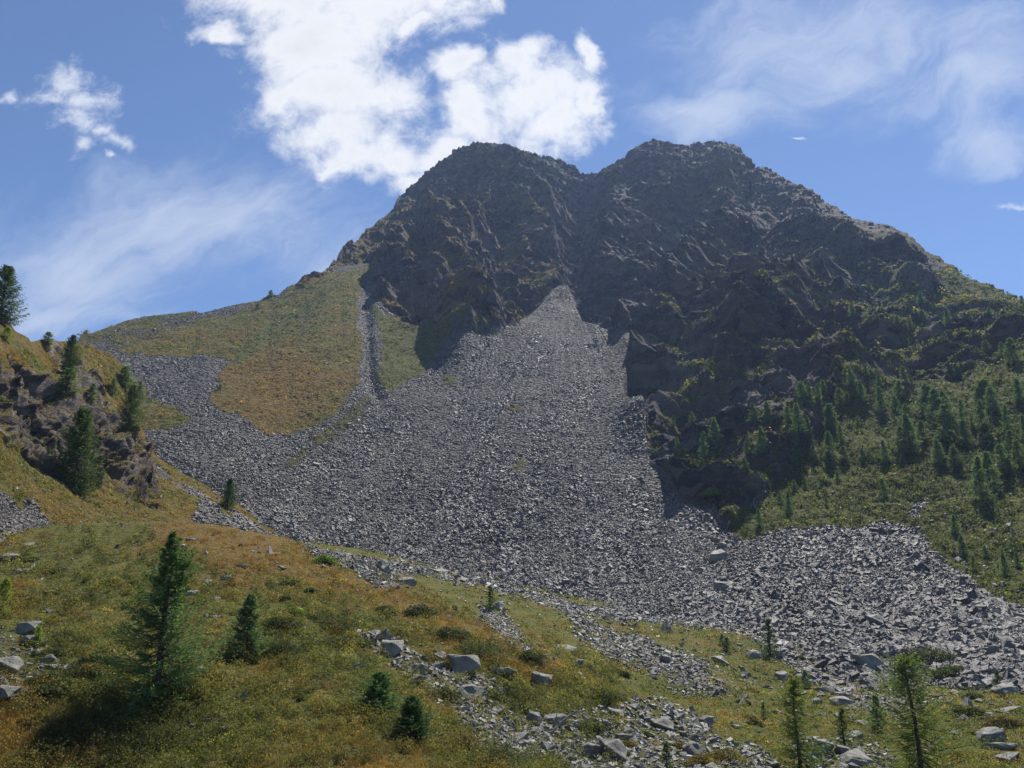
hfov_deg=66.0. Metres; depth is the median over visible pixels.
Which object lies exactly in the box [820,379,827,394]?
larch tree
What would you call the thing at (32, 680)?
shrub
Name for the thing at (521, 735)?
boulder
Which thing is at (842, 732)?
larch tree
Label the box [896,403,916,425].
larch tree
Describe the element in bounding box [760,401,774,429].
larch tree
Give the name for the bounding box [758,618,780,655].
larch tree
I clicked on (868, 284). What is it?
larch tree
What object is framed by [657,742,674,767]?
larch tree
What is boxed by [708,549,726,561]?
boulder
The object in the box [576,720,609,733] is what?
shrub
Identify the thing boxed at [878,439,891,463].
larch tree
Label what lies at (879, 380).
larch tree
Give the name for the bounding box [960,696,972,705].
boulder
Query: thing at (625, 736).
boulder
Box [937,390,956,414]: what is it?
larch tree
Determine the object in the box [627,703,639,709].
boulder
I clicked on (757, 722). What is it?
shrub
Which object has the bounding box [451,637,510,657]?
shrub
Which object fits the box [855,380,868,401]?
larch tree
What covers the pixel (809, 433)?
larch tree
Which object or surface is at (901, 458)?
larch tree
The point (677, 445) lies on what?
larch tree
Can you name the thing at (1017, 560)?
larch tree
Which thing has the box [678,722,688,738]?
boulder
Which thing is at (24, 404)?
hillside
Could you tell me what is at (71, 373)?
larch tree
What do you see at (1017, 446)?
larch tree
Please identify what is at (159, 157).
sky
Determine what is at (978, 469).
larch tree
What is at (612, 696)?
shrub
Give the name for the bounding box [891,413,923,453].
larch tree
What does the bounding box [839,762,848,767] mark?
boulder
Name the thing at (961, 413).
larch tree
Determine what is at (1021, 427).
larch tree
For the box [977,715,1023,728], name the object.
shrub
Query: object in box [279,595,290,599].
shrub
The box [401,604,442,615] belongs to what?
shrub
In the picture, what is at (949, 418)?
larch tree
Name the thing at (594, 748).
boulder
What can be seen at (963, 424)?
larch tree
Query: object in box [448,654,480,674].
boulder
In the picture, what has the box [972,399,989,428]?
larch tree
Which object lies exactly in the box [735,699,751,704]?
shrub
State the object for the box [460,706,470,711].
boulder
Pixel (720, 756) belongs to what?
shrub
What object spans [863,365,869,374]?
larch tree
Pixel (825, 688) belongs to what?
boulder
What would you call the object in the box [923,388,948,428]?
larch tree
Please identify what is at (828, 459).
larch tree
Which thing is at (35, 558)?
shrub
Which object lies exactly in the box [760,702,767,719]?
larch tree
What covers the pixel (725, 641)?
larch tree
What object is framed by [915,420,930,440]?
larch tree
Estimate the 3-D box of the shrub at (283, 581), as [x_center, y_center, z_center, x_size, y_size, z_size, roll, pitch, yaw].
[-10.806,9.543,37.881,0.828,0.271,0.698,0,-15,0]
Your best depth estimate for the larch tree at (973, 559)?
95.24 m
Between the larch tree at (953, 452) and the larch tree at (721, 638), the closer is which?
the larch tree at (721, 638)
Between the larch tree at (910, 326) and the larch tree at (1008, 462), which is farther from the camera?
the larch tree at (910, 326)
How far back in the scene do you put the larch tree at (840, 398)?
174.53 m
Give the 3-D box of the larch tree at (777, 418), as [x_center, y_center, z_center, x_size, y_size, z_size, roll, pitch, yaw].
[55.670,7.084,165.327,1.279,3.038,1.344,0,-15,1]
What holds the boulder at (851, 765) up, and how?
on the ground at (200, 531)
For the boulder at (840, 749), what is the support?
on the ground at (200, 531)
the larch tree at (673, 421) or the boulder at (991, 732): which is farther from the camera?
the larch tree at (673, 421)
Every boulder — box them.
[0,553,21,560]
[0,656,23,672]
[0,685,22,700]
[11,568,33,572]
[16,621,42,634]
[18,635,39,642]
[39,654,57,662]
[40,664,79,670]
[185,590,198,595]
[220,575,233,579]
[236,564,248,567]
[240,690,245,700]
[266,546,272,553]
[274,565,286,569]
[368,630,380,634]
[375,559,390,574]
[379,628,392,639]
[381,640,403,656]
[396,577,417,586]
[407,675,424,682]
[409,663,427,674]
[432,568,449,573]
[433,661,445,666]
[434,651,447,659]
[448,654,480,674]
[457,684,485,703]
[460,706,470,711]
[470,719,478,726]
[475,726,487,733]
[484,666,516,676]
[493,601,505,611]
[512,732,528,740]
[520,739,531,744]
[526,710,541,723]
[530,726,544,732]
[532,671,552,686]
[539,723,549,729]
[539,741,554,750]
[544,713,566,726]
[556,644,577,651]
[576,659,583,666]
[580,764,590,767]
[581,742,600,756]
[592,638,601,643]
[599,739,627,761]
[608,707,623,718]
[615,733,629,740]
[622,726,631,731]
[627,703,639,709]
[649,718,673,731]
[658,654,671,662]
[659,620,672,633]
[676,713,684,717]
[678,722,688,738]
[682,741,703,754]
[698,715,713,727]
[705,762,716,767]
[706,737,717,741]
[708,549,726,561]
[711,655,729,665]
[713,581,732,589]
[718,542,726,546]
[745,649,763,658]
[765,763,779,767]
[773,671,787,679]
[810,739,833,756]
[812,698,821,703]
[813,686,834,692]
[817,693,826,697]
[824,653,834,661]
[828,696,854,705]
[832,744,851,753]
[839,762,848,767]
[840,748,873,766]
[846,730,863,739]
[848,762,859,767]
[851,654,883,668]
[857,745,865,752]
[864,614,883,623]
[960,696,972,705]
[976,727,1006,742]
[980,742,1017,750]
[990,683,1019,696]
[994,706,1021,712]
[994,752,1019,762]
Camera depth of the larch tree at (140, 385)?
188.17 m
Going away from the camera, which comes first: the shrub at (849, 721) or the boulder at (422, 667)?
the boulder at (422, 667)
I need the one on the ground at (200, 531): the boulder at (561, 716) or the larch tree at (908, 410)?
the boulder at (561, 716)
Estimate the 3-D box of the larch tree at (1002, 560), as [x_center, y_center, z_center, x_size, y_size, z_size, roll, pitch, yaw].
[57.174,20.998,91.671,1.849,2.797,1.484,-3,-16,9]
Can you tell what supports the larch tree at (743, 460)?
on the mountain
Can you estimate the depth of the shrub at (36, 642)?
25.65 m
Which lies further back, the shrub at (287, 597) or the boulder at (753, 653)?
the boulder at (753, 653)
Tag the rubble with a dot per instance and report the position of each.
(672, 712)
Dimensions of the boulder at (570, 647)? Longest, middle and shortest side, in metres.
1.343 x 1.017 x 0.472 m
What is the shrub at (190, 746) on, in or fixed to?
on the ground at (200, 531)
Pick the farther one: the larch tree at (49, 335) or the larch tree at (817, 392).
the larch tree at (817, 392)
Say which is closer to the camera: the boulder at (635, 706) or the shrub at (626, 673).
the boulder at (635, 706)
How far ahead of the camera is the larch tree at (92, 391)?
85.86 m
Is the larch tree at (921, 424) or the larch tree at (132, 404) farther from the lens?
the larch tree at (921, 424)
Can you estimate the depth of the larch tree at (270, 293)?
323.51 m
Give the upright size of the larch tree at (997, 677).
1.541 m
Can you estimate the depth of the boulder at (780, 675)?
65.96 m
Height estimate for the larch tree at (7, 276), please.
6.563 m
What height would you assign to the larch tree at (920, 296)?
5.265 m
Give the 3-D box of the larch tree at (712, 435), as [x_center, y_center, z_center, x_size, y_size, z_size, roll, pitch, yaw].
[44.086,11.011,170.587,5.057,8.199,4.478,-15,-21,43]
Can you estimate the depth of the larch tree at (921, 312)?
231.30 m
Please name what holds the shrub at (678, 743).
on the ground at (200, 531)
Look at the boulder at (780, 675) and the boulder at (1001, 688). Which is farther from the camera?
the boulder at (780, 675)
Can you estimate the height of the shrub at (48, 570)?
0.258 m
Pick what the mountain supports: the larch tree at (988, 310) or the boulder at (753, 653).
the larch tree at (988, 310)
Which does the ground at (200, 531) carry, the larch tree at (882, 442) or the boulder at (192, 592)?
the boulder at (192, 592)
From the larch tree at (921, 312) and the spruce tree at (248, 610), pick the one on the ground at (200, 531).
the spruce tree at (248, 610)
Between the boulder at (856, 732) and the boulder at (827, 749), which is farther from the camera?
the boulder at (856, 732)
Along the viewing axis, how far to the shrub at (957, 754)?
30.19 m
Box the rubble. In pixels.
[0,544,1022,767]
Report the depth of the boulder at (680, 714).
35.83 m
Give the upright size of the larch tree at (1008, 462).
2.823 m
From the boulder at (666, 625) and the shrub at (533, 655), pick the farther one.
the boulder at (666, 625)
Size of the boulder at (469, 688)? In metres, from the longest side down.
1.027 x 0.889 x 0.691 m
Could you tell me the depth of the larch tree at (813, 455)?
152.36 m
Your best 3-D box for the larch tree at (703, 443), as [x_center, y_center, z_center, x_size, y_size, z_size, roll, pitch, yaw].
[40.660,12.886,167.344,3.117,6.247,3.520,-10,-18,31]
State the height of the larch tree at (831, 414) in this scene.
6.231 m
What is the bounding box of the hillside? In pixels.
[0,321,296,542]
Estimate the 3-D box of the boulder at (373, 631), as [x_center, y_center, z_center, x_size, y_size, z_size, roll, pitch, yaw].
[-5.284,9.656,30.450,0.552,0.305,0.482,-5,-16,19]
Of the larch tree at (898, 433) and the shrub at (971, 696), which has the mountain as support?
the larch tree at (898, 433)
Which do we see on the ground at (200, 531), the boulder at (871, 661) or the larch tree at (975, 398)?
the boulder at (871, 661)
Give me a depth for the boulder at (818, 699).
51.50 m
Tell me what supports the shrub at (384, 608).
on the ground at (200, 531)
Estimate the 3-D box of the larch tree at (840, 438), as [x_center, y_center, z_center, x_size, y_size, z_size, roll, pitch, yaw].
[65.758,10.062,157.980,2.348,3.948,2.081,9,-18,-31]
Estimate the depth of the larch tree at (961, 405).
153.25 m
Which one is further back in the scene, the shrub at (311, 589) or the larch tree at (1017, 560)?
the larch tree at (1017, 560)
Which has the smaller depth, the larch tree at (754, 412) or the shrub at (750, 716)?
the shrub at (750, 716)
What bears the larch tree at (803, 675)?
on the ground at (200, 531)
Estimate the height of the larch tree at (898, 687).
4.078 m
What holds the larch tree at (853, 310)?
on the mountain
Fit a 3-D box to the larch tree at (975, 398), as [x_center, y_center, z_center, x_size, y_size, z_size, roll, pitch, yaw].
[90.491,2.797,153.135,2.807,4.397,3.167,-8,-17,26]
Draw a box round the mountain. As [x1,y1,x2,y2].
[77,138,1023,688]
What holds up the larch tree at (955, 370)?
on the mountain
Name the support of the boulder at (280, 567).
on the ground at (200, 531)
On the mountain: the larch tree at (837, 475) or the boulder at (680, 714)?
the larch tree at (837, 475)
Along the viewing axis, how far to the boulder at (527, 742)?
21.00 m
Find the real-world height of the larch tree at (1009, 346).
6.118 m
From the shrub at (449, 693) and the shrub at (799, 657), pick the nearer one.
the shrub at (449, 693)
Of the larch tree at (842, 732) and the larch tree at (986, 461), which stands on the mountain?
the larch tree at (986, 461)
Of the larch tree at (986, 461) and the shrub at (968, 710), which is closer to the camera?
the shrub at (968, 710)
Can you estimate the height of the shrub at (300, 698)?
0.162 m
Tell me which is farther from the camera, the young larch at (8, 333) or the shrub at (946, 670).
the young larch at (8, 333)
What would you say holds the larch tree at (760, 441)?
on the mountain
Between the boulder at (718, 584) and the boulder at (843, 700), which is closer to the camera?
the boulder at (843, 700)
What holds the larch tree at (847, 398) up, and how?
on the mountain
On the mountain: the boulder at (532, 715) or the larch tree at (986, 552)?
the larch tree at (986, 552)
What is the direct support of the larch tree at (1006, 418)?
on the mountain
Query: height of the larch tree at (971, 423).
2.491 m
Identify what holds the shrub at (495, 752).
on the ground at (200, 531)
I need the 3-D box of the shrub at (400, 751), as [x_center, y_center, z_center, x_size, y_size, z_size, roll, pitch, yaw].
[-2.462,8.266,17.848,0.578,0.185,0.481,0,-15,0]
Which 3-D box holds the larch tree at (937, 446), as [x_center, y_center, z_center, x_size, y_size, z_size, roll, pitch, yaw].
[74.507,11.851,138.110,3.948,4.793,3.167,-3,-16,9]
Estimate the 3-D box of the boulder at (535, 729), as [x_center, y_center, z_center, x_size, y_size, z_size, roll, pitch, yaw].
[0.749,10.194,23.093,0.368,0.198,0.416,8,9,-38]
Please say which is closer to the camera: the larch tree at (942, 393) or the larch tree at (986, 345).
the larch tree at (942, 393)
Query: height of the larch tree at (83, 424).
7.517 m
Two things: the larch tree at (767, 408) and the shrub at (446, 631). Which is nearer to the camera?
the shrub at (446, 631)
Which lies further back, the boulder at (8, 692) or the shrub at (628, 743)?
the shrub at (628, 743)
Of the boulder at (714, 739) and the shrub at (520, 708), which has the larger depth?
the boulder at (714, 739)
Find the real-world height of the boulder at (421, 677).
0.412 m
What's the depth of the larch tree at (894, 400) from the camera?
167.93 m
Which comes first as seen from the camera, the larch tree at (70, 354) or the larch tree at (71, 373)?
the larch tree at (71, 373)
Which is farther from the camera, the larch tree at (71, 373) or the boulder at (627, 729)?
the larch tree at (71, 373)
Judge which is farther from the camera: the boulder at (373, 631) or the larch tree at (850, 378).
the larch tree at (850, 378)
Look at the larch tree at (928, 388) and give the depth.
160.41 m
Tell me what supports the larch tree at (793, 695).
on the ground at (200, 531)
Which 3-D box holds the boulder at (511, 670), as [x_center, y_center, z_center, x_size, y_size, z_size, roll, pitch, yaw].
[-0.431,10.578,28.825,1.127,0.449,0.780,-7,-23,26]
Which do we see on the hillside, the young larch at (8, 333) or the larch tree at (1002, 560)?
the young larch at (8, 333)
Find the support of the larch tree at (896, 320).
on the mountain
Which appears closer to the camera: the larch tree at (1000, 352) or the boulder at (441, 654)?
the boulder at (441, 654)
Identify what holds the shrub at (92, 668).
on the ground at (200, 531)
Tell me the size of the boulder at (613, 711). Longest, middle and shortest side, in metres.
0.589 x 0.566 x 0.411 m
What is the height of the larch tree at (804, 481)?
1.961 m
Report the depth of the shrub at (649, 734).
27.41 m
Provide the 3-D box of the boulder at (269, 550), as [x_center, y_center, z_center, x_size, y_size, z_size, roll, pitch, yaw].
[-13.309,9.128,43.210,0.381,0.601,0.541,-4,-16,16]
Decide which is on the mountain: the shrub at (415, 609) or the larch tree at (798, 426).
the larch tree at (798, 426)
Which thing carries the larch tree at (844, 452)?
on the mountain
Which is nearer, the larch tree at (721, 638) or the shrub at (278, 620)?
the shrub at (278, 620)
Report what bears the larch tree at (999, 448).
on the mountain
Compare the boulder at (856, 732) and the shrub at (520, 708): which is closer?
the shrub at (520, 708)
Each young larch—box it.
[0,577,18,616]
[1,327,14,341]
[30,625,48,641]
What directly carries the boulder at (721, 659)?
on the ground at (200, 531)
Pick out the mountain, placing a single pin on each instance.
(615, 242)
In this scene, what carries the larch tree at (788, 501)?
on the mountain
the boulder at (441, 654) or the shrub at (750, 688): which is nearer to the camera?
the boulder at (441, 654)
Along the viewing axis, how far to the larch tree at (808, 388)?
170.87 m
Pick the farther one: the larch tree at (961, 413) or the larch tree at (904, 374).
the larch tree at (904, 374)
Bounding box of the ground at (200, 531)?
[0,521,1023,767]
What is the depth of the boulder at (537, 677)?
28.88 m
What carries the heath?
on the ground at (200, 531)
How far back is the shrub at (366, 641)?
28.62 m
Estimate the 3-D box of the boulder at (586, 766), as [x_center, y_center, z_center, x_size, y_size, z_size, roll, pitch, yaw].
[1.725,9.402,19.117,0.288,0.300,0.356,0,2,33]
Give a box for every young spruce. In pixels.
[352,671,406,713]
[384,694,438,740]
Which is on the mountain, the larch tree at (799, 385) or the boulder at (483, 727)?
the larch tree at (799, 385)
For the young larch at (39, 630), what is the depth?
26.02 m
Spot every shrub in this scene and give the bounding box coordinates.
[15,716,40,725]
[19,640,45,646]
[21,556,38,560]
[22,671,70,684]
[23,702,50,709]
[26,683,71,694]
[29,647,75,656]
[42,591,56,594]
[44,569,58,573]
[67,663,112,673]
[75,655,123,665]
[179,741,198,750]
[193,695,217,703]
[245,732,264,740]
[260,616,305,626]
[263,639,308,655]
[278,580,294,584]
[278,606,309,615]
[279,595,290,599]
[296,695,309,700]
[303,588,317,591]
[311,554,336,562]
[319,634,375,645]
[373,605,397,612]
[395,744,414,753]
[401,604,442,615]
[426,687,461,699]
[429,625,471,638]
[440,729,485,747]
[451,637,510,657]
[451,739,536,767]
[507,702,537,713]
[515,650,547,660]
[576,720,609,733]
[592,689,627,703]
[618,670,631,675]
[622,740,637,747]
[641,731,654,737]
[670,741,683,747]
[681,752,722,766]
[696,486,721,496]
[706,747,755,765]
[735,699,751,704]
[742,714,758,719]
[745,687,759,692]
[745,719,763,725]
[793,655,804,660]
[832,719,854,725]
[893,645,961,663]
[924,664,967,675]
[938,705,987,718]
[944,750,966,758]
[960,691,985,699]
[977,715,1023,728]
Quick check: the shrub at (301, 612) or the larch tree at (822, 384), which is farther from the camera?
the larch tree at (822, 384)
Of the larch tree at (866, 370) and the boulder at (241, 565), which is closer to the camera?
the boulder at (241, 565)
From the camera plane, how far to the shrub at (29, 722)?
20.30 m
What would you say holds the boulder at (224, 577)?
on the ground at (200, 531)
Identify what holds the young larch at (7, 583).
on the ground at (200, 531)
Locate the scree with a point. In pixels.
(972, 626)
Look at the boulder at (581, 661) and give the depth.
38.14 m
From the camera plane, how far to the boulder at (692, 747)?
24.42 m
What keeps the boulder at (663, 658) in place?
on the ground at (200, 531)
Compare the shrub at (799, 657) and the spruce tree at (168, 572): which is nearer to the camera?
the spruce tree at (168, 572)
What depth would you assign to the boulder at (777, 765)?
23.56 m
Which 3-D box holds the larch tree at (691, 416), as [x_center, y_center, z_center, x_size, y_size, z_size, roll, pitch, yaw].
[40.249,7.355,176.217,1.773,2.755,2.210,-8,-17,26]
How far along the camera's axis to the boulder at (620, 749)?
21.67 m
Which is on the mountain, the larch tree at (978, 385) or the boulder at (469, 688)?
the larch tree at (978, 385)
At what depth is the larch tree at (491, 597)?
71.30 m
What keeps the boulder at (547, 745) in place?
on the ground at (200, 531)
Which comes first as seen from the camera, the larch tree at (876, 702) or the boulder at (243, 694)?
the boulder at (243, 694)
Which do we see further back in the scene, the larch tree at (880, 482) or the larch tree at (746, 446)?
the larch tree at (746, 446)
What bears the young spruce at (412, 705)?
on the ground at (200, 531)
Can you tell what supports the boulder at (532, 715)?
on the ground at (200, 531)
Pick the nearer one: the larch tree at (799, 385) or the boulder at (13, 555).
the boulder at (13, 555)
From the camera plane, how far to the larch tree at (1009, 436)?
130.77 m
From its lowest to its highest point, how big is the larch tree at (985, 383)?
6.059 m
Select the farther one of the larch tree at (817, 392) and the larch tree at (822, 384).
the larch tree at (822, 384)
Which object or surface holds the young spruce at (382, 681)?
on the ground at (200, 531)
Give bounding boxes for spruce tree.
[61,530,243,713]
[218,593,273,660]
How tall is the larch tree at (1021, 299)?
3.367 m
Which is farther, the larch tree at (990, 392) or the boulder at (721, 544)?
the larch tree at (990, 392)
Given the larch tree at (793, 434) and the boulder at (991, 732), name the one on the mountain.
the larch tree at (793, 434)
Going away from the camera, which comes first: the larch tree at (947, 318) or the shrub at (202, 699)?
the shrub at (202, 699)
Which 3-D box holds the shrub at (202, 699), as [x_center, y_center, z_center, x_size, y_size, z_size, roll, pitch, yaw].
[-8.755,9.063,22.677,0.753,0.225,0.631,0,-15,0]
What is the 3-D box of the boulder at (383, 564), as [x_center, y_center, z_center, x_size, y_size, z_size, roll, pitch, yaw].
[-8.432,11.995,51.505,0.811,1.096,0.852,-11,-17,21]
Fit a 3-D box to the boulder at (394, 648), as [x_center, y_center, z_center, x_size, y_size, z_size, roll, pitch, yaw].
[-4.263,9.510,28.175,0.798,0.696,0.873,-1,-12,-9]
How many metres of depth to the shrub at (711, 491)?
146.34 m
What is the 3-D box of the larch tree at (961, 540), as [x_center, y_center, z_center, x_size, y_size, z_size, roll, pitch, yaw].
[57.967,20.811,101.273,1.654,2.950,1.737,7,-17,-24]
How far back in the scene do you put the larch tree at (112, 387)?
106.59 m
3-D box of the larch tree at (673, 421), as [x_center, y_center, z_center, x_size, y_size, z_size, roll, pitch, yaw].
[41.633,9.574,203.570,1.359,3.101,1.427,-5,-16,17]
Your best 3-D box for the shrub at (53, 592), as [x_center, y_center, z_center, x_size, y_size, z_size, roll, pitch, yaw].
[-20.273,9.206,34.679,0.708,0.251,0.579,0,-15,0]
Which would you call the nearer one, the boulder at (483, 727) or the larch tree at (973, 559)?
the boulder at (483, 727)
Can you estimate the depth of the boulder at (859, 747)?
32.03 m
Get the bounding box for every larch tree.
[0,264,29,325]
[41,331,55,346]
[46,406,108,495]
[53,368,87,394]
[56,334,81,374]
[84,383,97,402]
[109,378,119,397]
[115,366,135,388]
[115,384,145,432]
[137,382,146,398]
[216,478,238,509]
[266,290,273,296]
[483,586,497,612]
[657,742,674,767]
[671,415,675,425]
[674,438,679,448]
[689,411,694,422]
[698,431,710,457]
[707,417,724,451]
[718,634,726,644]
[721,637,731,651]
[739,457,748,469]
[743,438,751,453]
[746,403,759,422]
[753,426,767,455]
[754,508,765,526]
[756,676,837,767]
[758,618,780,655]
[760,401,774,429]
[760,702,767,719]
[774,411,779,423]
[782,406,793,424]
[784,491,794,513]
[789,428,803,460]
[790,402,809,433]
[791,479,797,490]
[794,381,808,399]
[798,669,812,687]
[801,479,806,487]
[803,380,812,397]
[803,414,814,445]
[808,444,818,459]
[814,383,821,397]
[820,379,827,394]
[820,403,840,430]
[821,430,836,457]
[825,409,837,428]
[825,451,835,467]
[831,652,991,767]
[831,707,854,746]
[834,387,846,404]
[834,470,841,481]
[836,425,846,442]
[836,446,849,461]
[843,368,858,385]
[843,392,851,405]
[848,302,856,316]
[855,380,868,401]
[857,447,867,459]
[862,694,893,731]
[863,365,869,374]
[865,280,873,289]
[872,386,889,411]
[875,373,883,386]
[876,478,888,496]
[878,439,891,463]
[888,396,900,412]
[891,380,905,397]
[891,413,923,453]
[892,426,911,452]
[893,315,901,329]
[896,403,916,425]
[898,274,905,283]
[898,454,907,467]
[899,366,907,383]
[906,319,914,329]
[912,383,929,410]
[915,291,928,304]
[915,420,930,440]
[917,309,927,325]
[922,385,937,410]
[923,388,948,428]
[924,439,946,463]
[931,403,961,441]
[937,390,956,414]
[941,307,951,323]
[945,445,962,468]
[948,514,960,535]
[952,363,961,375]
[956,419,974,443]
[956,535,971,556]
[957,399,966,413]
[958,407,966,422]
[965,455,999,500]
[969,416,974,428]
[969,556,977,570]
[971,380,990,407]
[971,388,982,407]
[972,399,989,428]
[974,451,1005,494]
[975,378,999,406]
[978,340,992,354]
[979,545,990,558]
[982,386,1002,412]
[986,307,992,315]
[991,443,1013,474]
[992,670,1001,686]
[995,553,1011,575]
[996,342,1006,355]
[999,404,1014,432]
[1001,337,1023,363]
[1002,429,1020,457]
[1005,458,1015,472]
[1008,439,1023,469]
[1011,378,1023,403]
[1012,551,1021,566]
[1017,414,1023,441]
[1019,295,1023,304]
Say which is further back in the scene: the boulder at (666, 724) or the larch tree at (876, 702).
the larch tree at (876, 702)
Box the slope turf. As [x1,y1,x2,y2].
[0,264,1023,607]
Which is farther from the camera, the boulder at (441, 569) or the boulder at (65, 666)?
the boulder at (441, 569)
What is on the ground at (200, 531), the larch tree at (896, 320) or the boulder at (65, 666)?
the boulder at (65, 666)
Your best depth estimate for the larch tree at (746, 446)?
155.01 m
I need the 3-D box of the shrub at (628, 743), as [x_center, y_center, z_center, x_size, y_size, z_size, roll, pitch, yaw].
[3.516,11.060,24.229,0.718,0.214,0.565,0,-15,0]
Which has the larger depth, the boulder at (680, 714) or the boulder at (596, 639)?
the boulder at (596, 639)
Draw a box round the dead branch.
[547,702,587,732]
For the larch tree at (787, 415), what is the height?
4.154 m
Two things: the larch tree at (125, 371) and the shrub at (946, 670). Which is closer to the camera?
the shrub at (946, 670)
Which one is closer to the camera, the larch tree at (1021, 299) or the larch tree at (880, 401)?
the larch tree at (880, 401)
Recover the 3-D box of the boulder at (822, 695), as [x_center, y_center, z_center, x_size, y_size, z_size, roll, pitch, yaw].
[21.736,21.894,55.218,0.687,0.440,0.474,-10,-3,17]
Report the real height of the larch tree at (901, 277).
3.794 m
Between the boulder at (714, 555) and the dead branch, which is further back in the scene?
the boulder at (714, 555)
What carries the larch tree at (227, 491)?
on the hillside
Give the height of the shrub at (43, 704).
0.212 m
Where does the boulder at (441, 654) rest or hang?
on the ground at (200, 531)
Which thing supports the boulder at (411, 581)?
on the ground at (200, 531)
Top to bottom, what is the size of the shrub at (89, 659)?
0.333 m
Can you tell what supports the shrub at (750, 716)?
on the ground at (200, 531)
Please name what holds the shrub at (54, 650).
on the ground at (200, 531)
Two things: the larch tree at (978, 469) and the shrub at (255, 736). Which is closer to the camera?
the shrub at (255, 736)
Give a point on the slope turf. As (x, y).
(840, 494)
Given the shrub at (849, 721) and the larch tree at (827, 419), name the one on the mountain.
the larch tree at (827, 419)
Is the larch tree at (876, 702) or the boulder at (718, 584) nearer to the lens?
the larch tree at (876, 702)
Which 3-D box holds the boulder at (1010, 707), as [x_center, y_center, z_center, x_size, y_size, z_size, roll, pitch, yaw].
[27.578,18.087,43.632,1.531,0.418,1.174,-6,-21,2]
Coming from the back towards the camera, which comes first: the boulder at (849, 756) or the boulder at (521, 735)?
the boulder at (849, 756)
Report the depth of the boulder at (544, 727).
23.56 m
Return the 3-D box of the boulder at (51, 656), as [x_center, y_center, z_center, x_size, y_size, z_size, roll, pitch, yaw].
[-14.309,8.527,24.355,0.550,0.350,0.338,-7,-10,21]
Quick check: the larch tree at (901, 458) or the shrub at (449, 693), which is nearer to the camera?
the shrub at (449, 693)
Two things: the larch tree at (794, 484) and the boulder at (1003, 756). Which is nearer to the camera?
the boulder at (1003, 756)
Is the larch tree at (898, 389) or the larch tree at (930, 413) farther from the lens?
the larch tree at (898, 389)
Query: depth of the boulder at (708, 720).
35.94 m
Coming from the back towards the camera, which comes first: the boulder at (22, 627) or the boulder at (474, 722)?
the boulder at (22, 627)
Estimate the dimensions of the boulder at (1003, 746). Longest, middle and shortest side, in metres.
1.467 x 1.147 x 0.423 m
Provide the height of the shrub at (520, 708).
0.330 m
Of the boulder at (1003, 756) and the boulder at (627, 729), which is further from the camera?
the boulder at (1003, 756)
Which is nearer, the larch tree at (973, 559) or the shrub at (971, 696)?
the shrub at (971, 696)
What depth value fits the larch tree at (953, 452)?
134.66 m
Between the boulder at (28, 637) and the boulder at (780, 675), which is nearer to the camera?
the boulder at (28, 637)
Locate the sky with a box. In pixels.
[0,0,1023,341]
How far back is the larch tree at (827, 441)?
151.93 m
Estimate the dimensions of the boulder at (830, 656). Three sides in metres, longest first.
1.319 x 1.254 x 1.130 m
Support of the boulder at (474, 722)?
on the ground at (200, 531)
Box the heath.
[0,516,638,767]
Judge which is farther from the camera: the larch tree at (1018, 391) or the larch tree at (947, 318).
the larch tree at (947, 318)
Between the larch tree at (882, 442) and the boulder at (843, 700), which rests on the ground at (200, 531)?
the boulder at (843, 700)
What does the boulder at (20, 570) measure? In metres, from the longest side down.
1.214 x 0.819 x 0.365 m
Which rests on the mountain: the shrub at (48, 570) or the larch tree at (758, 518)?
the larch tree at (758, 518)
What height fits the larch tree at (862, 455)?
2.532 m
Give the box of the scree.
[0,280,1023,720]
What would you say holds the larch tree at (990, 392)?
on the mountain
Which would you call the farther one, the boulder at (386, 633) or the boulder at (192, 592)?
the boulder at (192, 592)
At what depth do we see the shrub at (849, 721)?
41.66 m
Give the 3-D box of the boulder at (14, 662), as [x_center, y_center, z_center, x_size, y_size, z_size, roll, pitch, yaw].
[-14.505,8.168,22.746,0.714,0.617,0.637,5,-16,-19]
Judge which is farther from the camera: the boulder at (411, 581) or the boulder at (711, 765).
the boulder at (411, 581)
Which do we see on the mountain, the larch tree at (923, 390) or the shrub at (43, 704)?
the larch tree at (923, 390)
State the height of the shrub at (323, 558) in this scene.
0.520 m
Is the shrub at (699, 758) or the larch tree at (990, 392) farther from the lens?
the larch tree at (990, 392)
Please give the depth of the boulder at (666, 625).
82.68 m
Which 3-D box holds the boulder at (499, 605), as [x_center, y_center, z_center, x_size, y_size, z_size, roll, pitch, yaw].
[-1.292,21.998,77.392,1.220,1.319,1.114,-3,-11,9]
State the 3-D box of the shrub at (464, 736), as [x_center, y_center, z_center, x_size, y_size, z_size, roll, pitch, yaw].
[-1.202,8.522,18.909,0.985,0.382,1.113,-8,-17,26]
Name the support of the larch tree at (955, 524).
on the mountain
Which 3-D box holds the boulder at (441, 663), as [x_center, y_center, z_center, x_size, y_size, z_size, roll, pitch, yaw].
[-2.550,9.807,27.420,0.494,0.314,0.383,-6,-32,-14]
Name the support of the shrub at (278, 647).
on the ground at (200, 531)
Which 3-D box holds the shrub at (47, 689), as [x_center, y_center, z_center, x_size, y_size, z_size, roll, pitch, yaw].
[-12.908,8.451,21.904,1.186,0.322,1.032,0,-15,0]
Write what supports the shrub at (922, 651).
on the mountain

